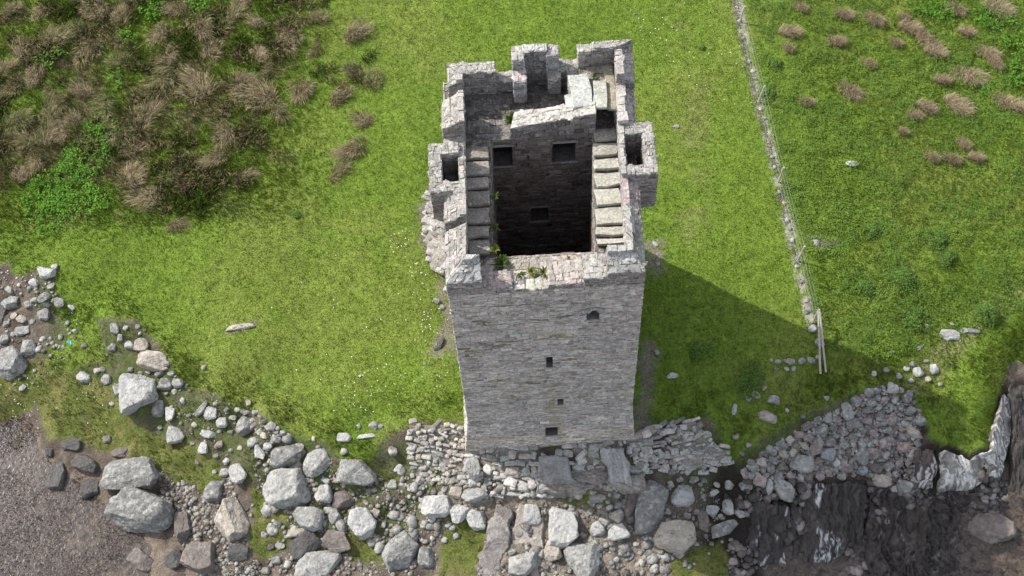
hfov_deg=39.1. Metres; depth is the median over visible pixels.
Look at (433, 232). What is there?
stone buttress
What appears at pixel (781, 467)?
cobble
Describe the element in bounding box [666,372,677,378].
stone
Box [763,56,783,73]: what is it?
bush
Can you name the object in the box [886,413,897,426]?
cobble
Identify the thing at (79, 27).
rush tussock
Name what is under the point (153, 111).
rush tussock
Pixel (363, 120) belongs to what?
rush tussock
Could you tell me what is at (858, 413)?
cobble
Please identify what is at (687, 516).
stone
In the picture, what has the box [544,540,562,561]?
boulder
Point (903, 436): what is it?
cobble
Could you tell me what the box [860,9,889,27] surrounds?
rush tussock
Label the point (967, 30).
rush tussock
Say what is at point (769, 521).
rock ledge
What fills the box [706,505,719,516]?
stone
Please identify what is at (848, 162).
boulder
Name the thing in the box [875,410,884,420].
cobble
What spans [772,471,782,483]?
cobble
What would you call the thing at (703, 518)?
boulder
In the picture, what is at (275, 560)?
stone
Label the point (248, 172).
rush tussock
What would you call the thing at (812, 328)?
stone
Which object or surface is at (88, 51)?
rush tussock
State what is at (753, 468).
cobble
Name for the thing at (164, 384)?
boulder
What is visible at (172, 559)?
boulder
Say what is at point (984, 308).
bush
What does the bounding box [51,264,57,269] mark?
stone
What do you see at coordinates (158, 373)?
stone
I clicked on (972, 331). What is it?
boulder
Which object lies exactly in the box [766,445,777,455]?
cobble
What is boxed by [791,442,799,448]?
cobble
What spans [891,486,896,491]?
cobble
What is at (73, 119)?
rush tussock
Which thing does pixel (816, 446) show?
cobble
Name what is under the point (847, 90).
rush tussock
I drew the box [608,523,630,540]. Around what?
boulder
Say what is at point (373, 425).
stone
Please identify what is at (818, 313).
wire fence
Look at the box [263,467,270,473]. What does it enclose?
stone
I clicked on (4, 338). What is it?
stone
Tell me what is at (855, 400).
cobble
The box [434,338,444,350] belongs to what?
boulder
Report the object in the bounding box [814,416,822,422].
cobble
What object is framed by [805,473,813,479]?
cobble
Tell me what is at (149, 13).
weed patch
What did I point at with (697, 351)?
bush
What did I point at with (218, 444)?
stone
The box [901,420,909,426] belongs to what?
cobble
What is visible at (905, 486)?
cobble
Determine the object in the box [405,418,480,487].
ruined wall
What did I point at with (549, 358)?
window
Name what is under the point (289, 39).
rush tussock
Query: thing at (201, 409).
boulder
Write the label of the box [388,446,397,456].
stone
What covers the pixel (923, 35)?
rush tussock
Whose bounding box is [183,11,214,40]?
rush tussock
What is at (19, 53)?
rush tussock
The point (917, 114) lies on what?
rush tussock
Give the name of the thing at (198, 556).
boulder
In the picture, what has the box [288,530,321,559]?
boulder
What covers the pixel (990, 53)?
rush tussock
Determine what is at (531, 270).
fern
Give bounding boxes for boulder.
[0,296,18,309]
[0,305,6,325]
[0,345,27,380]
[13,326,29,336]
[20,340,35,355]
[37,266,56,279]
[37,291,50,302]
[37,308,49,320]
[45,462,66,493]
[61,437,81,451]
[61,502,84,523]
[70,454,99,473]
[76,371,90,383]
[79,480,98,499]
[97,543,120,560]
[99,456,159,489]
[104,486,174,532]
[111,447,127,457]
[112,383,118,395]
[118,373,158,414]
[125,547,152,572]
[133,338,148,351]
[136,350,167,371]
[151,400,164,417]
[157,378,172,389]
[165,407,174,421]
[165,549,181,569]
[166,426,184,443]
[174,511,190,543]
[180,541,215,574]
[194,400,207,416]
[197,442,207,453]
[200,430,215,437]
[203,480,223,501]
[204,406,216,419]
[214,497,249,541]
[226,323,254,330]
[227,543,248,561]
[228,463,246,483]
[235,415,252,435]
[254,444,264,458]
[262,468,311,508]
[270,443,305,468]
[286,528,304,537]
[288,462,302,468]
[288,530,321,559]
[292,506,324,531]
[294,550,341,575]
[303,448,330,477]
[314,484,333,502]
[322,529,350,552]
[327,508,341,523]
[332,490,354,509]
[336,433,351,442]
[336,459,376,485]
[347,507,376,539]
[356,433,374,438]
[382,530,419,571]
[417,547,434,567]
[421,495,450,517]
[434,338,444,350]
[450,504,469,523]
[461,488,488,502]
[464,457,479,479]
[466,509,485,530]
[508,552,538,575]
[523,504,540,524]
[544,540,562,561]
[548,506,578,548]
[563,542,599,575]
[590,521,604,535]
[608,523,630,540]
[609,509,623,522]
[622,494,637,517]
[634,479,668,534]
[653,520,696,553]
[670,485,694,506]
[697,510,709,531]
[711,519,737,538]
[722,499,733,514]
[753,475,766,487]
[758,409,776,423]
[765,479,773,494]
[774,479,794,501]
[789,455,816,473]
[820,447,836,460]
[845,161,858,165]
[896,442,911,452]
[939,329,960,340]
[960,328,979,333]
[963,510,1016,549]
[999,546,1023,569]
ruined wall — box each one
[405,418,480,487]
[462,429,652,499]
[629,416,734,475]
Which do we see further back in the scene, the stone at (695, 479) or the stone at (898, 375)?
the stone at (898, 375)
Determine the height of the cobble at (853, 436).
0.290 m
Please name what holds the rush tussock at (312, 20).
on the ground at (708, 286)
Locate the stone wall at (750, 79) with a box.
[732,0,812,324]
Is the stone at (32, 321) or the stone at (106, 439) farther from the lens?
the stone at (32, 321)
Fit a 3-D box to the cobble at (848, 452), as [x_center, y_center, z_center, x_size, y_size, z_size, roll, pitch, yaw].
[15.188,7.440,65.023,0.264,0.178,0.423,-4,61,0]
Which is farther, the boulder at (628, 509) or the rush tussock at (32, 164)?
the rush tussock at (32, 164)
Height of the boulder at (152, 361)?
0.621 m
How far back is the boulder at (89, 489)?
65.90 m
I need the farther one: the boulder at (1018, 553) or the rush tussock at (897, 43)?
the rush tussock at (897, 43)
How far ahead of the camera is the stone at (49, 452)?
66.86 m
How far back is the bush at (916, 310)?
66.79 m
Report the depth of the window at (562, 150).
57.88 m
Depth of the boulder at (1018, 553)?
63.37 m
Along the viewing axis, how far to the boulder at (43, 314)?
69.29 m
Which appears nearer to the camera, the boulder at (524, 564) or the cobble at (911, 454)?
the boulder at (524, 564)
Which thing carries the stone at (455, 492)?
on the ground at (708, 286)
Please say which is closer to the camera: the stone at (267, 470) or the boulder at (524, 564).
the boulder at (524, 564)
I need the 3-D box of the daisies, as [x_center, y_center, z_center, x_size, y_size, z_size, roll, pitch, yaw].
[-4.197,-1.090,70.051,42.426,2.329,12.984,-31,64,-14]
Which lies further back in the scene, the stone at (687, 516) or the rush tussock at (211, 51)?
the rush tussock at (211, 51)
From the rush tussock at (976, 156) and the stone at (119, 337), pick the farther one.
the rush tussock at (976, 156)
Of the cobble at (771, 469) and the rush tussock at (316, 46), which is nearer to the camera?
the cobble at (771, 469)
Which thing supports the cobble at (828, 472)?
on the ground at (708, 286)
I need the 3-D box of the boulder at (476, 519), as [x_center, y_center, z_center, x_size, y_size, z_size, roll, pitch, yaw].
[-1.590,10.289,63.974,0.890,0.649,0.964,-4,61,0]
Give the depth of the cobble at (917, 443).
65.22 m
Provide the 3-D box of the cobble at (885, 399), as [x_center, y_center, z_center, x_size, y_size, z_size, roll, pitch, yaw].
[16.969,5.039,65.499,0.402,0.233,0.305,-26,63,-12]
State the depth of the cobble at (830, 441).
65.07 m
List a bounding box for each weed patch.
[18,118,120,236]
[30,0,211,138]
[905,0,1023,96]
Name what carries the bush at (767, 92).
on the ground at (708, 286)
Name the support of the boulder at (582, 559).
on the ground at (708, 286)
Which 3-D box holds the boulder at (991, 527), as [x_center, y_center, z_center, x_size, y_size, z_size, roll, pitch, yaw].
[21.242,10.761,64.108,2.202,1.264,1.702,-4,61,0]
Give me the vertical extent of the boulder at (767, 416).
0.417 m
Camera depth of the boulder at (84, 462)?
66.18 m
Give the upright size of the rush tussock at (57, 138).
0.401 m
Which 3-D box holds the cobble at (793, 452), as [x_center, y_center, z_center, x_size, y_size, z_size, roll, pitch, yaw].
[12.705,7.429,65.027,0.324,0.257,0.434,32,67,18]
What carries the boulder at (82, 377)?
on the ground at (708, 286)
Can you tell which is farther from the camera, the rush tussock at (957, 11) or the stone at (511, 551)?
the rush tussock at (957, 11)
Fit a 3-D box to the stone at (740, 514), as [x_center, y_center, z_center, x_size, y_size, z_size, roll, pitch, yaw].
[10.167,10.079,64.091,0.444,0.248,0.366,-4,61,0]
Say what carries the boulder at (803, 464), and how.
on the ground at (708, 286)
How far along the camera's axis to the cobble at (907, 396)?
65.49 m
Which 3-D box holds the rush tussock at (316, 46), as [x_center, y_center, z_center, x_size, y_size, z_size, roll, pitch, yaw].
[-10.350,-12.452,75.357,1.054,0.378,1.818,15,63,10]
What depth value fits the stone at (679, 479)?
64.57 m
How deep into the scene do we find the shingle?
64.31 m
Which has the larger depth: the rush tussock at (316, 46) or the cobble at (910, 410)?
the rush tussock at (316, 46)
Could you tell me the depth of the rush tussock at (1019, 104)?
71.82 m
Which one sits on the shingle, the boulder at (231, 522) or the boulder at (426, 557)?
the boulder at (231, 522)
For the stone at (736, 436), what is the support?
on the ground at (708, 286)
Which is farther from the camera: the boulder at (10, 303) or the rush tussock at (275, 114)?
the rush tussock at (275, 114)
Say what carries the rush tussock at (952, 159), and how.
on the ground at (708, 286)
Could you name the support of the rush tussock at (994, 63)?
on the ground at (708, 286)
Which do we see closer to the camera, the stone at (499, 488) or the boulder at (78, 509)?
the stone at (499, 488)
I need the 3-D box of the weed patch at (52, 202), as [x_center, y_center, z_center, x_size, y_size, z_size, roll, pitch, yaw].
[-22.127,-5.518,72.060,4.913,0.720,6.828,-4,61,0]
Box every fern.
[489,223,500,232]
[489,243,500,253]
[490,192,498,199]
[492,254,509,269]
[503,111,513,124]
[516,271,525,276]
[527,265,536,276]
[539,265,546,277]
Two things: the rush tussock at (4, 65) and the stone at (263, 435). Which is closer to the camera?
the stone at (263, 435)
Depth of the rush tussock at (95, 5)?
76.81 m
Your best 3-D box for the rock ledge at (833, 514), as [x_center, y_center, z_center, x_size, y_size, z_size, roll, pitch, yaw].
[14.442,10.938,64.980,3.842,3.199,3.955,-4,61,0]
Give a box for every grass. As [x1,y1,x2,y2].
[0,0,377,229]
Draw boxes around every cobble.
[740,469,748,478]
[746,485,752,489]
[747,459,754,464]
[750,465,756,474]
[756,457,766,466]
[758,449,766,455]
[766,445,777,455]
[767,464,774,474]
[769,455,777,464]
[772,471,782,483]
[775,441,786,449]
[776,463,788,470]
[778,450,788,458]
[785,435,794,443]
[786,472,794,478]
[789,448,797,456]
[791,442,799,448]
[794,431,803,438]
[797,474,803,481]
[798,442,808,449]
[801,421,812,431]
[803,433,813,441]
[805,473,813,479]
[809,437,823,455]
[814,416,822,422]
[814,423,828,438]
[814,457,823,463]
[816,473,825,480]
[823,413,831,422]
[825,437,836,446]
[825,469,831,476]
[829,425,837,429]
[831,434,838,438]
[832,416,840,422]
[836,449,845,454]
[837,426,847,435]
[837,473,845,480]
[839,440,848,449]
[840,456,847,465]
[840,464,853,472]
[841,402,853,419]
[845,448,850,456]
[846,417,860,428]
[848,433,857,441]
[849,394,861,405]
[854,447,868,465]
[855,409,861,416]
[857,440,866,447]
[859,426,867,434]
[861,406,869,413]
[861,417,871,425]
[864,388,874,397]
[865,398,877,406]
[867,447,882,458]
[868,429,878,438]
[868,462,883,473]
[872,474,892,487]
[873,421,880,427]
[875,404,881,410]
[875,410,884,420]
[879,436,892,447]
[882,396,889,402]
[882,452,889,458]
[882,461,893,471]
[883,427,892,434]
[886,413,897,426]
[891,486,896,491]
[892,394,898,401]
[892,438,899,444]
[892,471,899,477]
[895,459,903,468]
[896,402,903,410]
[896,479,913,492]
[898,427,905,432]
[898,432,907,440]
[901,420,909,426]
[902,390,912,402]
[904,405,916,414]
[905,426,922,438]
[905,458,911,465]
[905,468,912,474]
[908,447,917,458]
[912,415,926,425]
[913,440,920,446]
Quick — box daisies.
[6,17,751,434]
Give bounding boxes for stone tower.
[427,39,658,451]
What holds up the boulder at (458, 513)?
on the ground at (708, 286)
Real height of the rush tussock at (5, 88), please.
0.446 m
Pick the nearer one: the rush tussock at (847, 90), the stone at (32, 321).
the stone at (32, 321)
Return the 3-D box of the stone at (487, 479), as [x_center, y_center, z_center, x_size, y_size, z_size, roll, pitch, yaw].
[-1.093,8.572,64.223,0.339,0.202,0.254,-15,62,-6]
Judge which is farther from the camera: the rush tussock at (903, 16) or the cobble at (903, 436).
the rush tussock at (903, 16)
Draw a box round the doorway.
[590,69,616,126]
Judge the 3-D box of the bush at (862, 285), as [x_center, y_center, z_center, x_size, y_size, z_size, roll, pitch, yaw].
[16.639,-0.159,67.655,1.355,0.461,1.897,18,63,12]
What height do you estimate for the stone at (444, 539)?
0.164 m
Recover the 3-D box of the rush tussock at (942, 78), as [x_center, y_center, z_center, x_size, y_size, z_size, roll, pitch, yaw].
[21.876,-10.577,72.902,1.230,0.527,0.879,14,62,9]
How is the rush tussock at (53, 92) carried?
on the ground at (708, 286)
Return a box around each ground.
[0,0,1023,575]
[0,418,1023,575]
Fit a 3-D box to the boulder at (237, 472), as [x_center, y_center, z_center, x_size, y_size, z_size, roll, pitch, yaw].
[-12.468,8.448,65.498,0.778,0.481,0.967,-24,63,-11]
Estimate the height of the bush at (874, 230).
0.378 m
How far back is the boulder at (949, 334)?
66.52 m
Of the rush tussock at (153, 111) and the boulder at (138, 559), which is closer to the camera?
the boulder at (138, 559)
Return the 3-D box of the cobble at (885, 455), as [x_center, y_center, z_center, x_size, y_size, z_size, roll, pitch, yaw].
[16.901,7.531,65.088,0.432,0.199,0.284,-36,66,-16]
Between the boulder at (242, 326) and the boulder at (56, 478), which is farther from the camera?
the boulder at (242, 326)
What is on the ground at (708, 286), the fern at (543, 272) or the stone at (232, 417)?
the stone at (232, 417)
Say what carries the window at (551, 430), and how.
in the stone tower
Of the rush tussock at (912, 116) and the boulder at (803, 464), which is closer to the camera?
the boulder at (803, 464)
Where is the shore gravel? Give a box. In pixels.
[723,449,1023,575]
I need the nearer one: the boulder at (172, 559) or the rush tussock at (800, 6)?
the boulder at (172, 559)
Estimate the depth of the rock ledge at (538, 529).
63.66 m
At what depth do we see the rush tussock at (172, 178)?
71.72 m
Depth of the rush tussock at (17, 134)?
72.95 m
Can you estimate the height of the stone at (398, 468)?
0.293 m
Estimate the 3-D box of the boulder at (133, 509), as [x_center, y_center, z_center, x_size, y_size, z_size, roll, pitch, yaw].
[-16.723,10.134,65.124,2.949,1.459,2.151,27,65,16]
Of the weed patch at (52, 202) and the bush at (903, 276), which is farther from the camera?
the weed patch at (52, 202)
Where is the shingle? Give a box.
[158,410,721,575]
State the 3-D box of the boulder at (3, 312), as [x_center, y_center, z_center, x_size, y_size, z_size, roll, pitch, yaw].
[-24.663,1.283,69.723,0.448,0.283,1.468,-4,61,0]
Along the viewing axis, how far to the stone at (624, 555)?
63.29 m
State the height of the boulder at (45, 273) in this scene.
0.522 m
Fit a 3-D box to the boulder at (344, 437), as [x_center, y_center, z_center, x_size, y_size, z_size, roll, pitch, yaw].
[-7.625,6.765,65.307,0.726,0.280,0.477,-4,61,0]
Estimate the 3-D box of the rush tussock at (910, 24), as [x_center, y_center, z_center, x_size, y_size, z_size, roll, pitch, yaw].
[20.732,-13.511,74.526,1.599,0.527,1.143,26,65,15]
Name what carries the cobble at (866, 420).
on the ground at (708, 286)
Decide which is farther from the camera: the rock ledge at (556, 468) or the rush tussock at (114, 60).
the rush tussock at (114, 60)
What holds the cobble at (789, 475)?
on the ground at (708, 286)
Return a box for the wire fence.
[736,0,826,373]
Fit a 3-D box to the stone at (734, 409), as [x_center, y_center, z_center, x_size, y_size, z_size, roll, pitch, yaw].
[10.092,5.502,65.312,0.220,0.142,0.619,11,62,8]
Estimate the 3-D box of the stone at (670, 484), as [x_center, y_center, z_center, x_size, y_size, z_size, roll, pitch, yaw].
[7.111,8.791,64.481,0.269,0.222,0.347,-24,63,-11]
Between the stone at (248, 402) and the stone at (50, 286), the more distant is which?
the stone at (50, 286)
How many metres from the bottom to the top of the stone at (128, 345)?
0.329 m
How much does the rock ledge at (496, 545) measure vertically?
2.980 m
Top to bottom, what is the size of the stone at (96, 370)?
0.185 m
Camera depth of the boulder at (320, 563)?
63.62 m
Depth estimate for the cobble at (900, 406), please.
65.50 m
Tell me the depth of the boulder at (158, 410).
66.64 m
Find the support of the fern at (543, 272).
on the stone tower
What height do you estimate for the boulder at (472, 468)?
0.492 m
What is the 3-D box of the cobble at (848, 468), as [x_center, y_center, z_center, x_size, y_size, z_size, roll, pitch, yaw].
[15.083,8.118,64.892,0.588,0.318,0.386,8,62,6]
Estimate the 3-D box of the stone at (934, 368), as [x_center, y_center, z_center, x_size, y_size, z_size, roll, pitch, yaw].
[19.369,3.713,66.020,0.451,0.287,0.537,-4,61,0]
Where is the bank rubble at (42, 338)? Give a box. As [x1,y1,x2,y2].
[0,268,270,455]
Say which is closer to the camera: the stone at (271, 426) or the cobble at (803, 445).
the cobble at (803, 445)
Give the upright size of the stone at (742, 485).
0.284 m
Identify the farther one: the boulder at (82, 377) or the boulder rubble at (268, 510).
the boulder at (82, 377)
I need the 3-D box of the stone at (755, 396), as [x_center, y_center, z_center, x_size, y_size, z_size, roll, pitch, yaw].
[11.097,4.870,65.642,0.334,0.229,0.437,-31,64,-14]
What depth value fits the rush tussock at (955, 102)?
72.01 m
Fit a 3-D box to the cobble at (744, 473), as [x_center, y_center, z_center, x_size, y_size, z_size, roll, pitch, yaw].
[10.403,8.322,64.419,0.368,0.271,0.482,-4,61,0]
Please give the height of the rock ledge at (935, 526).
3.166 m
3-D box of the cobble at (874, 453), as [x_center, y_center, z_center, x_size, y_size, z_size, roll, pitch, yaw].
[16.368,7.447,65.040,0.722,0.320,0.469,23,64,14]
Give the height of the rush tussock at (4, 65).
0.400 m
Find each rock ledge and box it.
[477,504,513,575]
[511,504,544,575]
[536,465,646,499]
[538,454,577,484]
[723,493,789,565]
[786,502,798,573]
[801,481,867,567]
[864,489,959,575]
[912,449,936,489]
[936,394,1010,492]
[953,493,1023,515]
[1007,384,1023,495]
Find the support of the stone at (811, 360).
on the ground at (708, 286)
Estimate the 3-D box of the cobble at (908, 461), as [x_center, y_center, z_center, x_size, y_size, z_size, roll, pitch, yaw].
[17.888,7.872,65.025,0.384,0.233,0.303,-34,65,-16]
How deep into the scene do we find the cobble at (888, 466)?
64.97 m
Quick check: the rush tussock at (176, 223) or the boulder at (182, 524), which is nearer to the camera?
the boulder at (182, 524)
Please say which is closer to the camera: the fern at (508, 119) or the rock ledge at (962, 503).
the fern at (508, 119)
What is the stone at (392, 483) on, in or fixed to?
on the ground at (708, 286)
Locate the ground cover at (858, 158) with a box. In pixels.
[746,0,1023,362]
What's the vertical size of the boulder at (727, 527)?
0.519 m
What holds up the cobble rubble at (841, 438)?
on the ground at (708, 286)
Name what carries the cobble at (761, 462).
on the ground at (708, 286)
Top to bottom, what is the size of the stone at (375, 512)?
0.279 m
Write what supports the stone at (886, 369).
on the ground at (708, 286)
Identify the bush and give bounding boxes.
[287,209,301,219]
[686,340,716,364]
[698,45,704,51]
[728,359,766,400]
[758,86,775,103]
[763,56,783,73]
[851,271,876,301]
[863,223,883,239]
[880,258,923,304]
[897,304,935,334]
[921,227,949,250]
[936,247,958,271]
[972,303,999,328]
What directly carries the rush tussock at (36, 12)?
on the ground at (708, 286)
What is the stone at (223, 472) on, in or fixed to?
on the ground at (708, 286)
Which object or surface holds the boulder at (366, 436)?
on the ground at (708, 286)
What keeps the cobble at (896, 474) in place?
on the ground at (708, 286)
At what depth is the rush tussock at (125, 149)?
72.61 m
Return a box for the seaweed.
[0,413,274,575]
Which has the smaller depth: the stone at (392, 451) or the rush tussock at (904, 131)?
the stone at (392, 451)
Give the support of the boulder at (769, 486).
on the ground at (708, 286)
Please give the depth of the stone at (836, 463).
64.82 m
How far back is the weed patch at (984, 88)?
74.22 m
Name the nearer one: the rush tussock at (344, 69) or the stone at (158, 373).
the stone at (158, 373)
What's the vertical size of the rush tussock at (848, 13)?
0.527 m
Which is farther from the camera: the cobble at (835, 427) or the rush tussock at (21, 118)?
the rush tussock at (21, 118)
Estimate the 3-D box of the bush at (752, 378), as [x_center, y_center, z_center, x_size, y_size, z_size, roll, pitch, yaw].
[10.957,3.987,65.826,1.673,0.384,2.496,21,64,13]
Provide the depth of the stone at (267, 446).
65.36 m
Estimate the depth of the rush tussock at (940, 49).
73.63 m
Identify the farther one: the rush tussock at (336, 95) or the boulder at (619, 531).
the rush tussock at (336, 95)
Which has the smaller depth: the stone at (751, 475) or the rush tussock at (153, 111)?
the stone at (751, 475)
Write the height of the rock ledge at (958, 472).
3.510 m
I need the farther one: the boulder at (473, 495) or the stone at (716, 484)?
the stone at (716, 484)
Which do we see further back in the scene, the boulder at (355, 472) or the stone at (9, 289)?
the stone at (9, 289)
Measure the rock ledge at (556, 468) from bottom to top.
2.549 m
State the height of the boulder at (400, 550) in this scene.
1.011 m
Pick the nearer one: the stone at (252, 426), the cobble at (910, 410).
the cobble at (910, 410)
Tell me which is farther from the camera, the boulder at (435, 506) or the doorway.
the boulder at (435, 506)
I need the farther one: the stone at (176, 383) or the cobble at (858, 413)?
the stone at (176, 383)
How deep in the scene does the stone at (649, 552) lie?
63.31 m
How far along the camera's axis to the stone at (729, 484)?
64.39 m
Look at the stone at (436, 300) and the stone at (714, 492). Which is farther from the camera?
the stone at (436, 300)
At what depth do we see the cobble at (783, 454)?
64.89 m
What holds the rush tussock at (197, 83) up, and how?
on the ground at (708, 286)
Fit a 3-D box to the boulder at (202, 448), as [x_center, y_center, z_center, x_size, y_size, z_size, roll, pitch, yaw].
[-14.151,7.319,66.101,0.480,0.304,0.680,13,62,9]
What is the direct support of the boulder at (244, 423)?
on the ground at (708, 286)
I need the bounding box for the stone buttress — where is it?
[421,190,445,277]
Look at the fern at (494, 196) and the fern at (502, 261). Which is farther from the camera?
the fern at (494, 196)
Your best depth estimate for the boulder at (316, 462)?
64.90 m
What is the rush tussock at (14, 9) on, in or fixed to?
on the ground at (708, 286)
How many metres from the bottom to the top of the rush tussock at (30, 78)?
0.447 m
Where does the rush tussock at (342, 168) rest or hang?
on the ground at (708, 286)
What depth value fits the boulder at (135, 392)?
66.50 m
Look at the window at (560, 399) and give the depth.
61.37 m
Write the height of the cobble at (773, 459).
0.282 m
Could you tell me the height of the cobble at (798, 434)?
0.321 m
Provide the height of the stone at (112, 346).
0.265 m
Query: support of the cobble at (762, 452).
on the ground at (708, 286)
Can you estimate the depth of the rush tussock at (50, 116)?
73.61 m
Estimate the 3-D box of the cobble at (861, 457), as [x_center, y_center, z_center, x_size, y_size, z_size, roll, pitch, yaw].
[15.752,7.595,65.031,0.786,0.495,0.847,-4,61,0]
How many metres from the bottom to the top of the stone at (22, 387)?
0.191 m
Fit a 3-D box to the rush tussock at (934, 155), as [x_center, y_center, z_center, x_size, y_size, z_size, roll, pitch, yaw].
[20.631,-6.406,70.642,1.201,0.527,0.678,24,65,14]
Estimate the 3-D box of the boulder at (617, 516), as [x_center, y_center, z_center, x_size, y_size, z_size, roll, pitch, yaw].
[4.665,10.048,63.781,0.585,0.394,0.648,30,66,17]
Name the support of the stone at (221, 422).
on the ground at (708, 286)
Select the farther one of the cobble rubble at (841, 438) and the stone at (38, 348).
the stone at (38, 348)
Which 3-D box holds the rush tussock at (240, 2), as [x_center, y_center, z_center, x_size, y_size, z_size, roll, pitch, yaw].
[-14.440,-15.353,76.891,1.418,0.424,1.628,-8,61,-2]
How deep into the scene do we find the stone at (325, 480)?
64.91 m
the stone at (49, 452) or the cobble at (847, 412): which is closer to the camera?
the cobble at (847, 412)
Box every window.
[492,144,514,168]
[529,205,549,222]
[543,425,559,437]
[544,355,554,368]
[550,140,577,163]
[555,397,565,406]
[584,309,601,321]
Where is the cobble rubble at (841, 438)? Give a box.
[744,385,921,485]
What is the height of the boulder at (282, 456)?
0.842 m
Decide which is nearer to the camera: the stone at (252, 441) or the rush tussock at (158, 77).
the stone at (252, 441)
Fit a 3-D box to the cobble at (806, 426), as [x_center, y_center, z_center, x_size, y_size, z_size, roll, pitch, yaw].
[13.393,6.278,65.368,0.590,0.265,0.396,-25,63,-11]
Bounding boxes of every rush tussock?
[0,56,20,78]
[0,74,25,97]
[0,104,35,132]
[1,1,24,23]
[1,122,53,149]
[7,32,32,58]
[10,162,32,183]
[23,62,44,87]
[23,152,45,178]
[25,21,74,50]
[30,4,49,19]
[36,94,65,137]
[41,84,68,115]
[46,119,69,143]
[52,108,81,132]
[54,18,87,47]
[64,75,96,97]
[70,38,103,68]
[74,0,108,21]
[86,88,115,123]
[97,32,125,52]
[100,49,132,69]
[101,112,133,147]
[109,0,128,26]
[117,136,147,158]
[117,159,147,187]
[122,182,162,212]
[124,96,169,133]
[137,53,178,100]
[141,18,170,46]
[158,164,183,184]
[159,0,194,16]
[159,42,180,62]
[165,215,192,233]
[172,64,218,103]
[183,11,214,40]
[193,142,230,167]
[196,38,226,61]
[210,120,237,149]
[214,0,251,35]
[227,70,258,92]
[227,76,279,111]
[230,0,250,10]
[235,166,263,184]
[241,12,268,29]
[248,44,268,64]
[248,61,273,91]
[257,94,291,124]
[274,26,306,57]
[283,77,316,108]
[297,8,331,26]
[305,37,321,62]
[325,130,367,161]
[326,155,353,184]
[329,82,357,107]
[338,60,361,78]
[342,16,375,44]
[347,108,375,129]
[358,66,383,91]
[777,22,804,39]
[781,40,795,53]
[792,1,808,12]
[798,95,815,105]
[826,34,847,46]
[831,6,859,19]
[837,79,866,104]
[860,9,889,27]
[860,56,878,68]
[889,34,904,47]
[896,9,910,22]
[897,18,924,35]
[897,127,909,136]
[905,112,919,121]
[908,107,924,121]
[912,24,935,41]
[915,98,940,116]
[916,33,946,56]
[923,43,948,60]
[924,149,943,163]
[931,72,954,85]
[942,91,978,118]
[942,151,962,165]
[944,0,968,17]
[950,63,993,86]
[956,135,972,150]
[957,23,978,37]
[966,149,986,163]
[975,43,1002,62]
[979,0,1018,19]
[988,56,1005,71]
[989,91,1016,110]
[1002,95,1023,113]
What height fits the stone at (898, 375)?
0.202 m
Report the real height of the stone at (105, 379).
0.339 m
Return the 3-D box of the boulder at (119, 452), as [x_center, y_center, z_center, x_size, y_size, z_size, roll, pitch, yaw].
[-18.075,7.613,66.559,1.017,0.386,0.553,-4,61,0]
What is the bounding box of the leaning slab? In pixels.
[599,446,632,484]
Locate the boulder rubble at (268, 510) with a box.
[245,433,731,575]
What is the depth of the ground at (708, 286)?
68.87 m
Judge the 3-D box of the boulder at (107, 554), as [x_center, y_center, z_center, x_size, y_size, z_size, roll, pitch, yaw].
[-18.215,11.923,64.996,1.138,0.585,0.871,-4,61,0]
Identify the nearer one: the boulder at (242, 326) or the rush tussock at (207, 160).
the boulder at (242, 326)
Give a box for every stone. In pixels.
[0,334,8,343]
[3,321,9,326]
[4,286,12,293]
[10,312,17,319]
[16,314,26,322]
[19,384,26,390]
[24,301,31,307]
[28,278,38,286]
[28,319,35,324]
[35,345,42,351]
[45,448,53,457]
[47,283,54,289]
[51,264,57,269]
[54,297,64,308]
[94,368,99,373]
[101,374,110,384]
[102,435,111,443]
[107,343,116,350]
[110,323,119,333]
[117,334,122,341]
[124,341,133,348]
[154,371,163,376]
[167,370,174,376]
[171,379,182,387]
[215,440,222,447]
[216,417,227,427]
[219,468,227,476]
[222,457,229,464]
[229,415,236,419]
[240,408,247,414]
[246,399,250,405]
[247,436,258,447]
[250,422,255,429]
[260,432,267,438]
[261,532,267,537]
[263,442,272,450]
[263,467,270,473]
[265,421,275,430]
[271,434,280,442]
[271,556,280,564]
[273,520,280,527]
[275,543,284,549]
[321,477,329,483]
[368,421,377,429]
[372,508,380,517]
[387,479,396,488]
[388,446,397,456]
[394,464,402,471]
[408,443,416,450]
[433,298,439,303]
[441,537,447,542]
[449,487,461,498]
[483,481,492,485]
[484,477,490,482]
[495,484,504,492]
[508,549,515,554]
[580,532,586,538]
[599,517,609,525]
[606,504,612,509]
[613,492,619,498]
[618,552,629,556]
[646,549,652,554]
[653,349,659,355]
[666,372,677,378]
[667,481,673,487]
[676,477,682,482]
[684,512,690,519]
[689,476,698,483]
[700,477,706,482]
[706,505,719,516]
[710,489,718,496]
[713,482,719,487]
[725,480,733,489]
[732,404,736,414]
[733,433,738,439]
[736,510,745,517]
[738,482,746,490]
[748,472,753,478]
[751,390,759,398]
[767,395,779,404]
[786,358,794,364]
[798,357,805,364]
[804,307,811,313]
[807,357,814,363]
[808,324,816,332]
[811,239,819,245]
[815,337,824,346]
[833,460,839,466]
[858,465,867,474]
[883,367,889,372]
[887,382,898,392]
[896,373,901,378]
[903,366,909,370]
[912,367,923,376]
[925,376,930,381]
[930,364,938,374]
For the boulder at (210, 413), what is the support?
on the ground at (708, 286)
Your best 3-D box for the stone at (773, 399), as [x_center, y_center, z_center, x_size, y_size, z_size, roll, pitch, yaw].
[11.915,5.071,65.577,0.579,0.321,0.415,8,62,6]
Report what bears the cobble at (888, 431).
on the ground at (708, 286)
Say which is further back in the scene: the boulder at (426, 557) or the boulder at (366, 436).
the boulder at (366, 436)

